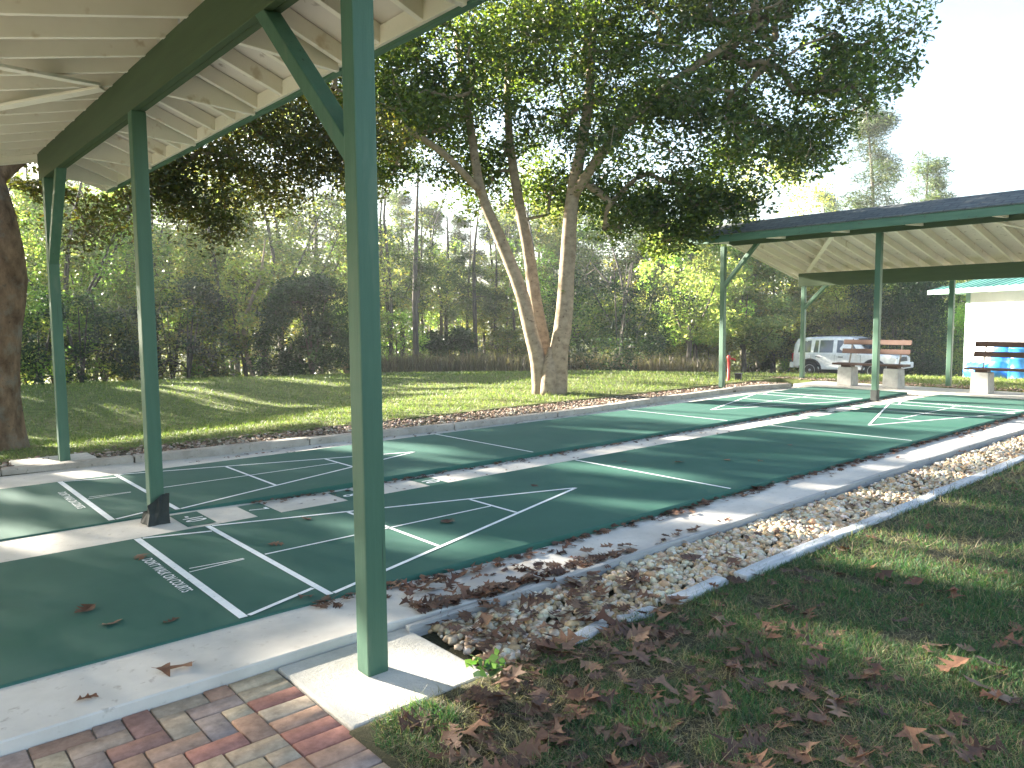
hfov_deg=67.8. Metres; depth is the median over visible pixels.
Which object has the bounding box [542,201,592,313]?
pine tree
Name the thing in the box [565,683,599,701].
fallen leaf
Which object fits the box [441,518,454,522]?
fallen leaf
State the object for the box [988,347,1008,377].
plastic drum
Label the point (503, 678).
fallen leaf
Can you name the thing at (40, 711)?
concrete path
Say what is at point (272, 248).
woodland tree
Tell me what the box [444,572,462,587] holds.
fallen leaf
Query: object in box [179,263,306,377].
understorey shrub
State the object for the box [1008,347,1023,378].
plastic drum
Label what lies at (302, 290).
evergreen shrub
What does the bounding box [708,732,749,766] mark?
fallen leaf
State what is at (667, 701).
fallen leaf
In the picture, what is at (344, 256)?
woodland tree
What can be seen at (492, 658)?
weed
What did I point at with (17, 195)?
slender tree
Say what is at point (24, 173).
pine tree
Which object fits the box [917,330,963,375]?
understorey shrub
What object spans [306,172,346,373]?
pine tree
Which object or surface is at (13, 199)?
slender tree
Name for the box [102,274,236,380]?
understorey shrub
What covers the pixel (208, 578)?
shuffleboard court
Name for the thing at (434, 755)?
fallen leaf
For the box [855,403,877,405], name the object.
painted number panel
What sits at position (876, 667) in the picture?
fallen leaf
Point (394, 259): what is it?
pine tree
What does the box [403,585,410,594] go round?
fallen leaf
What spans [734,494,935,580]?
edging timber
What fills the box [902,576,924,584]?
fallen leaf
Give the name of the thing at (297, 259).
pine tree
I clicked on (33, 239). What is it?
woodland tree
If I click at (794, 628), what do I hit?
fallen leaf
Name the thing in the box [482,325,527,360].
understorey shrub
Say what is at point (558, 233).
slender tree
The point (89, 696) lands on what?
fallen leaf
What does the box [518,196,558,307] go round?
pine tree
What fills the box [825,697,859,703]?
fallen leaf
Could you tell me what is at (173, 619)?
fallen leaf
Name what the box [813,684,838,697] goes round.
fallen leaf
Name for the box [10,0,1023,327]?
sky
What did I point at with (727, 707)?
fallen leaf
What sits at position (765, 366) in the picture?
understorey shrub
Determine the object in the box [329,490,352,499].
painted number panel
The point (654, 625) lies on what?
fallen leaf
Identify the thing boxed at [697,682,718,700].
fallen leaf
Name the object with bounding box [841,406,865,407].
painted number panel
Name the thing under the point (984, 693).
fallen leaf
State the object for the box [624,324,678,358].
understorey shrub
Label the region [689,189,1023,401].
open shelter
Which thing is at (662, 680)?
fallen leaf
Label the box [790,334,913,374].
parked car
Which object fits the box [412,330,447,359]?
understorey shrub
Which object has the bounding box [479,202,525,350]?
pine tree
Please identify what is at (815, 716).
fallen leaf
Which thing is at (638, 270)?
pine tree
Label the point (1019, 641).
fallen leaf
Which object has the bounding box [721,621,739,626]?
fallen leaf
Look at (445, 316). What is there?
pine tree
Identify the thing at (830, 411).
painted number panel
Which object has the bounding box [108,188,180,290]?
pine tree
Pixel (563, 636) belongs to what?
fallen leaf
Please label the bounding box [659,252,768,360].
woodland tree
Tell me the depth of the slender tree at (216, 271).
27.41 m
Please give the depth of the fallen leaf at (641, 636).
3.45 m
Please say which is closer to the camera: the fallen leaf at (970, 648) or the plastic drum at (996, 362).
the fallen leaf at (970, 648)
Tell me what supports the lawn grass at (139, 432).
on the ground at (364, 731)
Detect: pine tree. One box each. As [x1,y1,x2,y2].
[8,164,71,383]
[63,180,109,369]
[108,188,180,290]
[153,185,186,365]
[155,166,225,366]
[199,176,267,375]
[227,167,292,375]
[243,170,311,368]
[262,176,327,360]
[286,165,347,373]
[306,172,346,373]
[322,227,383,275]
[343,172,402,284]
[378,187,429,351]
[378,190,428,353]
[379,157,453,359]
[407,200,460,360]
[420,200,471,353]
[436,213,482,356]
[440,207,506,353]
[471,211,508,356]
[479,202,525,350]
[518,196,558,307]
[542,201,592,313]
[579,193,614,359]
[619,199,665,357]
[740,198,770,365]
[816,189,850,302]
[823,95,906,309]
[888,150,967,358]
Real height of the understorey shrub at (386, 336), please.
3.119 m
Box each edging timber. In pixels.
[561,619,608,644]
[617,606,656,621]
[667,576,728,604]
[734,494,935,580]
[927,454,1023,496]
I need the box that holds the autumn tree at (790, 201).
[679,158,842,370]
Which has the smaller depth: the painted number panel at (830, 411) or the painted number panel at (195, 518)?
the painted number panel at (195, 518)
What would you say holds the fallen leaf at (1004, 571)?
on the ground at (364, 731)
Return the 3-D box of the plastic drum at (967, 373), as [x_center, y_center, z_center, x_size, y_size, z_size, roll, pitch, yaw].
[13.563,-0.349,21.974,0.590,0.590,0.910,-1,5,-3]
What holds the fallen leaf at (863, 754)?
on the ground at (364, 731)
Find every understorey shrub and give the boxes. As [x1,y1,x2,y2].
[20,281,139,384]
[20,285,107,382]
[20,313,45,382]
[21,306,51,381]
[21,329,49,384]
[22,288,116,384]
[52,305,138,381]
[85,271,210,380]
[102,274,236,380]
[116,272,243,379]
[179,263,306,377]
[180,300,266,377]
[333,316,402,372]
[380,308,430,360]
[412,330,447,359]
[434,326,484,361]
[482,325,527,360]
[514,318,571,359]
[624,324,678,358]
[667,343,709,363]
[682,341,732,371]
[709,307,788,372]
[747,329,797,372]
[775,325,812,373]
[792,310,862,373]
[819,314,894,373]
[882,317,916,370]
[897,304,963,376]
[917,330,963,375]
[925,303,965,375]
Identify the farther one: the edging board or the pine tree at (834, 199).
the pine tree at (834, 199)
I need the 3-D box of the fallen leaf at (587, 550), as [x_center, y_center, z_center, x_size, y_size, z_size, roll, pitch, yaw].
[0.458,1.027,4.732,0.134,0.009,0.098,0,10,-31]
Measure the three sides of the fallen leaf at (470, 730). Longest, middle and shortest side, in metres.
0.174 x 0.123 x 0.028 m
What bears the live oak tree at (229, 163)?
on the ground at (364, 731)
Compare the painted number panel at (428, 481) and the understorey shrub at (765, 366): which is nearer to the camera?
the painted number panel at (428, 481)
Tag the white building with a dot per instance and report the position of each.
(994, 309)
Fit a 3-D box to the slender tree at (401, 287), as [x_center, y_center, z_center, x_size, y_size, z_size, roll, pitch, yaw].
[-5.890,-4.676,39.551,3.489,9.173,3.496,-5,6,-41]
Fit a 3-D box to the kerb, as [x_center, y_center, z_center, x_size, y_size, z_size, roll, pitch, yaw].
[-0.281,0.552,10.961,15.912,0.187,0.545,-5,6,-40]
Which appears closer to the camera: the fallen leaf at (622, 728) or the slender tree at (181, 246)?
the fallen leaf at (622, 728)
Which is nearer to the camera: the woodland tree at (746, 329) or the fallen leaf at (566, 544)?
the fallen leaf at (566, 544)
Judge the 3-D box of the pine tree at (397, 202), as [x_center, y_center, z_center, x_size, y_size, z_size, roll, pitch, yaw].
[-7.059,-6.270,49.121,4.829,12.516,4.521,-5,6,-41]
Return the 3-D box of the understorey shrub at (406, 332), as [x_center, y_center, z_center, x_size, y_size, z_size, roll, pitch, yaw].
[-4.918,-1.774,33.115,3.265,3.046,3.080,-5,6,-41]
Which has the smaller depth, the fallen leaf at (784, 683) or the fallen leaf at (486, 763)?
the fallen leaf at (486, 763)
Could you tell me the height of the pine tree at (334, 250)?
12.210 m
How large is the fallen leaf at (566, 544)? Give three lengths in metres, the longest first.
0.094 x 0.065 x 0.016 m
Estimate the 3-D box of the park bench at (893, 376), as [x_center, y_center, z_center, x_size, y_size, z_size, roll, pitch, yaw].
[7.279,-0.430,15.415,0.492,0.957,1.420,-5,6,-41]
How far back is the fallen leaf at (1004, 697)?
2.90 m
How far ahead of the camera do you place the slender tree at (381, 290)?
40.82 m
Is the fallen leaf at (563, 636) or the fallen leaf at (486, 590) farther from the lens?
the fallen leaf at (486, 590)
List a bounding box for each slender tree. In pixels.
[7,172,35,255]
[11,168,63,384]
[106,156,208,379]
[160,128,276,376]
[165,229,217,376]
[324,238,347,331]
[342,239,401,322]
[343,153,423,356]
[378,203,437,350]
[382,179,452,334]
[393,196,454,352]
[396,178,476,335]
[423,238,470,334]
[435,202,500,359]
[459,213,525,349]
[459,237,509,352]
[476,199,540,353]
[482,214,547,350]
[499,159,563,312]
[504,178,558,312]
[531,209,586,320]
[540,195,599,357]
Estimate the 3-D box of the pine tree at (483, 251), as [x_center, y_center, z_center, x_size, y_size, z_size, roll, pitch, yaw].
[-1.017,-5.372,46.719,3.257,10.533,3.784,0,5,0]
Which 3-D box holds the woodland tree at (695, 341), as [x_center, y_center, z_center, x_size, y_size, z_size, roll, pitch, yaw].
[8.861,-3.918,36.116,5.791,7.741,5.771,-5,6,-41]
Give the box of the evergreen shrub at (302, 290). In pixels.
[245,271,349,376]
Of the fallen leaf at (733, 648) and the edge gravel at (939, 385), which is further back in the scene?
the edge gravel at (939, 385)
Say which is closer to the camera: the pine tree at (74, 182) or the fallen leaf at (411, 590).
the fallen leaf at (411, 590)
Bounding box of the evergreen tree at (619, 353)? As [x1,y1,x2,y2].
[542,220,702,370]
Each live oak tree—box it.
[0,81,423,450]
[260,0,942,394]
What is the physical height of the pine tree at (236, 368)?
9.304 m
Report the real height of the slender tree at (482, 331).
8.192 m
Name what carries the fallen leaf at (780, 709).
on the leaf litter
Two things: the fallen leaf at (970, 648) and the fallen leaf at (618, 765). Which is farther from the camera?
the fallen leaf at (970, 648)
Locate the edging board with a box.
[406,428,1023,635]
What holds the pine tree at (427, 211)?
on the ground at (364, 731)
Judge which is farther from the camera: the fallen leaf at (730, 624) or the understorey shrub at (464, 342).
the understorey shrub at (464, 342)
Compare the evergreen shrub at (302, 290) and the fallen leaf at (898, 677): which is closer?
the fallen leaf at (898, 677)
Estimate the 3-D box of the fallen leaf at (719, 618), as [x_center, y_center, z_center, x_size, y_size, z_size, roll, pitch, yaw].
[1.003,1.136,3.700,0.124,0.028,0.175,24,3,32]
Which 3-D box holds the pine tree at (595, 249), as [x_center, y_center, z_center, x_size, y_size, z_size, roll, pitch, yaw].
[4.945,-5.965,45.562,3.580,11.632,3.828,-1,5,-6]
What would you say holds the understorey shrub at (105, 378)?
on the ground at (364, 731)
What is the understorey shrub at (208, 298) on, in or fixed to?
on the ground at (364, 731)
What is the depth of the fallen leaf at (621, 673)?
3.08 m
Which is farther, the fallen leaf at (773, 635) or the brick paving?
the fallen leaf at (773, 635)
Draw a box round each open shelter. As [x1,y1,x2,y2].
[0,0,487,676]
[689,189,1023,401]
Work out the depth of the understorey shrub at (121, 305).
24.73 m
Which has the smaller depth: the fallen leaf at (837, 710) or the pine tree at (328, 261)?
the fallen leaf at (837, 710)
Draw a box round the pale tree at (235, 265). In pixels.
[215,240,280,376]
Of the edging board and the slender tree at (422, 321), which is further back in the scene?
the slender tree at (422, 321)
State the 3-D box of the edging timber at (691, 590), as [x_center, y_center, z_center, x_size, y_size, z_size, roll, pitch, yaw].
[1.012,1.145,4.125,0.483,0.101,0.093,-5,7,-43]
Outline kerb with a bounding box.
[0,383,791,475]
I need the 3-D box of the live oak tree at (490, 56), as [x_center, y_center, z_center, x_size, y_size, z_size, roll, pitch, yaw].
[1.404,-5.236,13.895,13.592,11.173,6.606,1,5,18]
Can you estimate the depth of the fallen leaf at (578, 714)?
2.79 m
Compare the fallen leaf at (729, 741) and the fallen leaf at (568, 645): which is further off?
the fallen leaf at (568, 645)
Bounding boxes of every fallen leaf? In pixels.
[74,603,95,612]
[76,693,98,700]
[133,553,149,559]
[151,661,193,676]
[163,617,179,622]
[268,541,282,545]
[399,596,420,606]
[401,578,416,588]
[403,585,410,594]
[405,582,416,597]
[408,596,422,603]
[418,580,433,591]
[419,574,431,581]
[424,743,459,759]
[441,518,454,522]
[442,586,457,594]
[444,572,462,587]
[454,581,470,599]
[456,715,490,738]
[476,585,490,599]
[482,756,511,767]
[492,664,517,684]
[499,664,526,691]
[534,637,558,648]
[534,727,571,744]
[540,715,564,738]
[548,563,565,575]
[552,628,576,644]
[562,539,571,548]
[562,635,586,649]
[563,704,589,720]
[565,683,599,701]
[580,546,593,552]
[585,689,615,711]
[594,607,619,625]
[600,543,612,547]
[605,759,637,767]
[610,749,620,764]
[615,720,632,743]
[616,668,627,678]
[625,622,652,639]
[632,630,648,644]
[636,651,651,665]
[638,760,683,767]
[648,621,665,634]
[651,674,682,697]
[659,657,674,664]
[663,696,680,707]
[664,632,674,638]
[670,758,689,767]
[681,683,699,702]
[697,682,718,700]
[704,687,734,715]
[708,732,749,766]
[713,614,728,623]
[718,706,739,709]
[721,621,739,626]
[723,644,740,651]
[726,659,743,673]
[743,752,754,759]
[762,632,781,638]
[764,679,800,690]
[768,744,806,753]
[772,707,788,713]
[772,722,794,727]
[788,621,809,631]
[793,630,812,640]
[794,740,819,753]
[804,703,835,725]
[806,652,830,668]
[808,711,830,725]
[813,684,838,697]
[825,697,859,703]
[825,699,850,717]
[832,747,869,766]
[845,749,875,757]
[845,762,899,767]
[865,662,886,680]
[869,570,893,581]
[893,675,904,680]
[894,723,934,753]
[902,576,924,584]
[921,644,932,651]
[934,654,969,671]
[946,709,970,725]
[948,585,965,597]
[953,744,984,762]
[954,643,977,650]
[958,671,993,688]
[975,655,1010,668]
[979,687,1003,699]
[986,689,1023,707]
[989,568,1008,573]
[992,640,1007,647]
[998,697,1023,705]
[1003,632,1023,645]
[1006,626,1023,631]
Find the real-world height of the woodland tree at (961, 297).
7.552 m
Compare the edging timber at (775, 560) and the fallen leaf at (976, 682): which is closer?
the fallen leaf at (976, 682)
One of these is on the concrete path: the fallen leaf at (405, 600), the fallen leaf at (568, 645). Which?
the fallen leaf at (405, 600)
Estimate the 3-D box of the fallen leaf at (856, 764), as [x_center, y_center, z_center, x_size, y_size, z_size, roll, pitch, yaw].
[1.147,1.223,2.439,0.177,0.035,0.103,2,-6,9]
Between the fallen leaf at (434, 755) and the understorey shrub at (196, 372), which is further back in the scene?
the understorey shrub at (196, 372)
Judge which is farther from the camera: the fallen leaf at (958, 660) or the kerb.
the kerb
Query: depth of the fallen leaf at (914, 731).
2.64 m
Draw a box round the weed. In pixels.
[465,647,504,676]
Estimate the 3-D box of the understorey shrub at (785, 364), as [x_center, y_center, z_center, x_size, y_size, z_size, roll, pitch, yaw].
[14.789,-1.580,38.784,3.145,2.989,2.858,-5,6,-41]
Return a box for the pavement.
[793,381,1023,398]
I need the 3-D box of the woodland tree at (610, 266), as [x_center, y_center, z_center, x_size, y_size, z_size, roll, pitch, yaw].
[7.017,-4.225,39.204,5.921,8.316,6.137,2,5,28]
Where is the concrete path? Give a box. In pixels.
[0,387,1023,756]
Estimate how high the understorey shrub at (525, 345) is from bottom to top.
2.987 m
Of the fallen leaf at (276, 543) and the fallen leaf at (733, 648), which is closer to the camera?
the fallen leaf at (733, 648)
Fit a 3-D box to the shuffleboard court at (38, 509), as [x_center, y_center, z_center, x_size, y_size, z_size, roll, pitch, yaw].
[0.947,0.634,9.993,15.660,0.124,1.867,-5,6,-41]
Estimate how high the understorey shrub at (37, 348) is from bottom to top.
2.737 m
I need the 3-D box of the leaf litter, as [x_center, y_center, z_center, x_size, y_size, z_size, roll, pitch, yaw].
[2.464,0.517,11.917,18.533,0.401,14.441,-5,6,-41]
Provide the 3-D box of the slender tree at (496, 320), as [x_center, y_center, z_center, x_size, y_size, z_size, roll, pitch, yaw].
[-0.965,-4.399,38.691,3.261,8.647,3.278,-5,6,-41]
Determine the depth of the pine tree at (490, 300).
37.61 m
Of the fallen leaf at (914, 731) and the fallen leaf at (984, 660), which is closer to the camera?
the fallen leaf at (914, 731)
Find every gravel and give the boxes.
[0,381,787,470]
[428,434,1023,667]
[768,376,1023,390]
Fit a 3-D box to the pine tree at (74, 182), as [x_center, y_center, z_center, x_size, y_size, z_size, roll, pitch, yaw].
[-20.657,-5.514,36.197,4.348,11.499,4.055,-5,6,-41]
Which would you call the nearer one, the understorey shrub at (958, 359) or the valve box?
the valve box
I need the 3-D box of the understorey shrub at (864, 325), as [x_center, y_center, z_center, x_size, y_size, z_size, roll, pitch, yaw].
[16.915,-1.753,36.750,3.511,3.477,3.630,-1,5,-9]
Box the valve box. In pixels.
[734,373,742,379]
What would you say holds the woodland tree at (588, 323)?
on the ground at (364, 731)
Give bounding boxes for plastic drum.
[963,361,988,376]
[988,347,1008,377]
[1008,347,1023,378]
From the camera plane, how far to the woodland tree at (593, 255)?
37.83 m
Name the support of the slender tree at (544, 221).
on the ground at (364, 731)
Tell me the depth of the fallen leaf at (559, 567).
4.40 m
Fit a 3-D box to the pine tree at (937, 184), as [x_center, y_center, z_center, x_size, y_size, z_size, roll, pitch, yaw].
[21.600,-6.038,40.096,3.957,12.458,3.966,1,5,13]
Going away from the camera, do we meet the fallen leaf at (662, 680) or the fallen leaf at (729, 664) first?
the fallen leaf at (662, 680)
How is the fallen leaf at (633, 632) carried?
on the ground at (364, 731)
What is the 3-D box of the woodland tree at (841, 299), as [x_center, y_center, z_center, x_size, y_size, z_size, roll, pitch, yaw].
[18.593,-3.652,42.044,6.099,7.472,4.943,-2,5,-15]
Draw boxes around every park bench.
[832,339,912,388]
[964,340,1023,393]
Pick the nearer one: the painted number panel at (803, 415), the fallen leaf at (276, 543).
the fallen leaf at (276, 543)
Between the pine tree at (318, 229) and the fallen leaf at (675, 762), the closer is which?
the fallen leaf at (675, 762)
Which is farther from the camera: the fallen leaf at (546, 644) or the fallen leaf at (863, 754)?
the fallen leaf at (546, 644)
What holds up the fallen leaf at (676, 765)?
on the leaf litter
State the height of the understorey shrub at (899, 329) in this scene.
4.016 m
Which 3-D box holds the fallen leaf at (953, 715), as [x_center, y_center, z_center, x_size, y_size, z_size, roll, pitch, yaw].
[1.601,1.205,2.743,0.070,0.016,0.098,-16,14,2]
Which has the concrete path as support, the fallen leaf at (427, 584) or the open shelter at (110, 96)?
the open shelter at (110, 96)
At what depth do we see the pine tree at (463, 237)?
46.94 m
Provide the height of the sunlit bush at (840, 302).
5.924 m
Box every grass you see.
[0,369,1023,460]
[341,344,730,373]
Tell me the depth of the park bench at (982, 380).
13.76 m
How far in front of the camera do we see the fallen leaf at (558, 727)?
2.66 m
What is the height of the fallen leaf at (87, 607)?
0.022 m
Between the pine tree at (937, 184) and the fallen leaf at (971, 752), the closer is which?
the fallen leaf at (971, 752)
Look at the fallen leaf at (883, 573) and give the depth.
4.26 m
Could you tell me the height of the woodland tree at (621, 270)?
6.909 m
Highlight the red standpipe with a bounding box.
[726,352,735,380]
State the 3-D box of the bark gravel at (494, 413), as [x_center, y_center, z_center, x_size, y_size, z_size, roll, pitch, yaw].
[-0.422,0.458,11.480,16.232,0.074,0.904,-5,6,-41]
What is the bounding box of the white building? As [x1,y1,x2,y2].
[927,278,1023,376]
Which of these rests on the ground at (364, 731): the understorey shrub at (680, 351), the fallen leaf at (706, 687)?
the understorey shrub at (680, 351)
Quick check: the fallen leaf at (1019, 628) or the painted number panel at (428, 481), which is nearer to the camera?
the fallen leaf at (1019, 628)
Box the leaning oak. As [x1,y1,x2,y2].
[731,257,839,372]
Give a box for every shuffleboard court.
[0,386,906,540]
[0,394,1023,688]
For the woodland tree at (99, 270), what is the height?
10.337 m
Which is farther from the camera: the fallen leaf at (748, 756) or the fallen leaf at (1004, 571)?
the fallen leaf at (1004, 571)
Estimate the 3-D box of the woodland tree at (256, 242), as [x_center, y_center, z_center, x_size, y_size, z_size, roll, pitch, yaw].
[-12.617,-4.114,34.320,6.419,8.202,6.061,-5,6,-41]
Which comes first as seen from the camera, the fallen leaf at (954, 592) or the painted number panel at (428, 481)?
the fallen leaf at (954, 592)
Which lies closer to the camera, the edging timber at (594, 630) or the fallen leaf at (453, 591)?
the edging timber at (594, 630)
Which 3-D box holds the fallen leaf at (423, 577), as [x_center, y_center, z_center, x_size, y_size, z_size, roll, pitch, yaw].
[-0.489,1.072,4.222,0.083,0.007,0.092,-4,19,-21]
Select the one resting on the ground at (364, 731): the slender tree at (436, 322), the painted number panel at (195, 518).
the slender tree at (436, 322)
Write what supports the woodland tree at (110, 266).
on the ground at (364, 731)
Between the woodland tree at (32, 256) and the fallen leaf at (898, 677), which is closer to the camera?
the fallen leaf at (898, 677)
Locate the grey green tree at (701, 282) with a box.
[628,218,752,361]
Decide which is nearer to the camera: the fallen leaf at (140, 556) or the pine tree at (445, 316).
the fallen leaf at (140, 556)
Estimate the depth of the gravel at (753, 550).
4.76 m
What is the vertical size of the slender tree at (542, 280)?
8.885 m
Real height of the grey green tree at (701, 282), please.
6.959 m
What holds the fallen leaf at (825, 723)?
on the ground at (364, 731)
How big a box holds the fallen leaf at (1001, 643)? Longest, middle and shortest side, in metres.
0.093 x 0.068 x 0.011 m
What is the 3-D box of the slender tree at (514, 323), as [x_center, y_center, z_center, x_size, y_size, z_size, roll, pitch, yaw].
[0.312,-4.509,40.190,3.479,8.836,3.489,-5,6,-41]
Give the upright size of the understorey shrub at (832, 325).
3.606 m
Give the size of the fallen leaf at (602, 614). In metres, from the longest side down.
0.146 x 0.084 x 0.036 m
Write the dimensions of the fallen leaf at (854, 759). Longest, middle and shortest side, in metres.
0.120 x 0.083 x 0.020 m
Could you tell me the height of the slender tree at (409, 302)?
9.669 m
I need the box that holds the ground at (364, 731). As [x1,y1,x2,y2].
[0,327,1023,767]
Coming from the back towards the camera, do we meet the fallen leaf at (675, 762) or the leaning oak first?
the leaning oak
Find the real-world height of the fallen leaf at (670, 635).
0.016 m
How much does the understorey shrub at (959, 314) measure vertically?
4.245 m
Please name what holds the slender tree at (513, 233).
on the ground at (364, 731)
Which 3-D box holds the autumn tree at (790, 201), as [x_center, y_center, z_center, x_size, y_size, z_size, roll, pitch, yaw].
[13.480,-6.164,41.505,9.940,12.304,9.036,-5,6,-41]
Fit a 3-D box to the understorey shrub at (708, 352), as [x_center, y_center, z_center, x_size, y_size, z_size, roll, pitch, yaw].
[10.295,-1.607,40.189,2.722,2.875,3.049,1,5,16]
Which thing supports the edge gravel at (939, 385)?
on the ground at (364, 731)
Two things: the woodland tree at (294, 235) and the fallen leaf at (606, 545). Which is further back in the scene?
the woodland tree at (294, 235)
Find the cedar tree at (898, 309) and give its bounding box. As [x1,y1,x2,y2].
[834,281,962,376]
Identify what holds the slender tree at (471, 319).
on the ground at (364, 731)
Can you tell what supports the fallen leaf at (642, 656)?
on the ground at (364, 731)
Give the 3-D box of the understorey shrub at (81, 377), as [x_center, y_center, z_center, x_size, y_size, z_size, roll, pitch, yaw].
[-13.059,-1.460,23.008,3.561,3.248,3.576,-5,6,-41]
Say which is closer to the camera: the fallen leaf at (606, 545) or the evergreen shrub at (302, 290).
the fallen leaf at (606, 545)
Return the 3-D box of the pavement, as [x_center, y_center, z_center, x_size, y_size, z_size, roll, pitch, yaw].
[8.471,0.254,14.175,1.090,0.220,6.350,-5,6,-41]
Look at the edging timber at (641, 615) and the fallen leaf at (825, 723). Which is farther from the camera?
the edging timber at (641, 615)
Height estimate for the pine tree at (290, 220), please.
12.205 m
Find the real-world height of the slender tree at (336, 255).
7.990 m
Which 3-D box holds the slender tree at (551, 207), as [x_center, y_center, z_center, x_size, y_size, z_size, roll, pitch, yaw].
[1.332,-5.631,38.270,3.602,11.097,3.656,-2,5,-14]
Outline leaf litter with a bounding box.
[0,370,1023,767]
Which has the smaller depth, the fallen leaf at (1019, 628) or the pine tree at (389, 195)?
the fallen leaf at (1019, 628)
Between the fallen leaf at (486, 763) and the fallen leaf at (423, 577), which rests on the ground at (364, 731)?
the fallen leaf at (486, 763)
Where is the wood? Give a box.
[20,256,979,384]
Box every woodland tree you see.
[7,172,117,326]
[7,184,135,341]
[8,171,69,304]
[13,173,172,382]
[15,163,243,378]
[20,195,162,379]
[22,242,35,270]
[30,184,196,380]
[157,99,346,374]
[161,204,299,374]
[192,151,347,351]
[248,189,392,372]
[502,226,610,347]
[512,224,634,355]
[572,208,702,345]
[585,255,662,356]
[600,228,698,349]
[634,221,756,361]
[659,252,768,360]
[690,246,800,372]
[767,278,834,349]
[795,288,896,331]
[857,283,946,356]
[890,279,978,356]
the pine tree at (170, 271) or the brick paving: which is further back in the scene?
the pine tree at (170, 271)
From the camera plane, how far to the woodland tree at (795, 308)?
45.59 m
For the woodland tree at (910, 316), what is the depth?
43.25 m
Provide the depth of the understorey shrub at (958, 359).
36.97 m
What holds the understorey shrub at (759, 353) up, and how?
on the ground at (364, 731)
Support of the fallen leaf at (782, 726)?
on the ground at (364, 731)
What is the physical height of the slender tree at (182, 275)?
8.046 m
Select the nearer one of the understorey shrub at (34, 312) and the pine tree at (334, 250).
the understorey shrub at (34, 312)
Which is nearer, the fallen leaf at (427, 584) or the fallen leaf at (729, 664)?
the fallen leaf at (729, 664)
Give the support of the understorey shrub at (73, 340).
on the ground at (364, 731)
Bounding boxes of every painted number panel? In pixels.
[170,511,215,526]
[237,503,280,515]
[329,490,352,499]
[409,477,447,485]
[791,414,815,416]
[819,410,841,412]
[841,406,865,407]
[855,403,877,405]
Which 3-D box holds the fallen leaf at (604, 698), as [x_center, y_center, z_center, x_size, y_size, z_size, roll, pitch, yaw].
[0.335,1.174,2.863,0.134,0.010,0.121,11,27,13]
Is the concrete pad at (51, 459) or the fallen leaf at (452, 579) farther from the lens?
the concrete pad at (51, 459)
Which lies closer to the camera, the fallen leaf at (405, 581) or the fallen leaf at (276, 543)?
the fallen leaf at (405, 581)
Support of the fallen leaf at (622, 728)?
on the leaf litter
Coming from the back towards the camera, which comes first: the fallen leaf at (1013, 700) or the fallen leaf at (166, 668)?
the fallen leaf at (166, 668)
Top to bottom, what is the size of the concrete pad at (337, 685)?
0.200 m
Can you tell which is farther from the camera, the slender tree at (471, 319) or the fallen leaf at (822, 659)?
the slender tree at (471, 319)
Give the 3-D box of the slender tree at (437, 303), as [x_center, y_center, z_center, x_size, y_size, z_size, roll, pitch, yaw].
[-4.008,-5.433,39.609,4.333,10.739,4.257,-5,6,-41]
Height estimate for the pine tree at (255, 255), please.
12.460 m
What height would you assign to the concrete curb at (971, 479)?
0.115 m
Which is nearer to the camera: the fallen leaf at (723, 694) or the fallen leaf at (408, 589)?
the fallen leaf at (723, 694)
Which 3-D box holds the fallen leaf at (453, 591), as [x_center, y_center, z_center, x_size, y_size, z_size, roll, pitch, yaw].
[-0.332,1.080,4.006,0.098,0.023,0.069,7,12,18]
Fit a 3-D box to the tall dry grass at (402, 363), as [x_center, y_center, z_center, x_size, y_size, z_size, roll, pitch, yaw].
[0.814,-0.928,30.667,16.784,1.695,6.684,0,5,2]
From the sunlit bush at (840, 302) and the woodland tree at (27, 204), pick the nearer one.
the woodland tree at (27, 204)
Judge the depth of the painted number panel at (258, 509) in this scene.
5.89 m
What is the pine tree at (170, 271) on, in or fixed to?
on the ground at (364, 731)
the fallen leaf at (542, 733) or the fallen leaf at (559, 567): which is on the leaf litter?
the fallen leaf at (542, 733)
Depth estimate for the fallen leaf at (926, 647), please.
3.34 m
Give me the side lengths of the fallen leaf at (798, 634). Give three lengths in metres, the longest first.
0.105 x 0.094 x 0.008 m
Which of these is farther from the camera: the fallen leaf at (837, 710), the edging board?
the edging board
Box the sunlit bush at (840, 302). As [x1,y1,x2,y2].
[783,284,903,373]
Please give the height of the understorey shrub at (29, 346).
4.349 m
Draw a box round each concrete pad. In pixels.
[9,452,95,465]
[278,628,487,730]
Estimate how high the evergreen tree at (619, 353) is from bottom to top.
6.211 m
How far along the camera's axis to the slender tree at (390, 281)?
32.76 m
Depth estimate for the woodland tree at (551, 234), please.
41.06 m
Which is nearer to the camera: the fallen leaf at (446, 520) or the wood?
the fallen leaf at (446, 520)
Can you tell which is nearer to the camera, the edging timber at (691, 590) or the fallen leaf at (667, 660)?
the fallen leaf at (667, 660)
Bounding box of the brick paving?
[0,670,389,767]

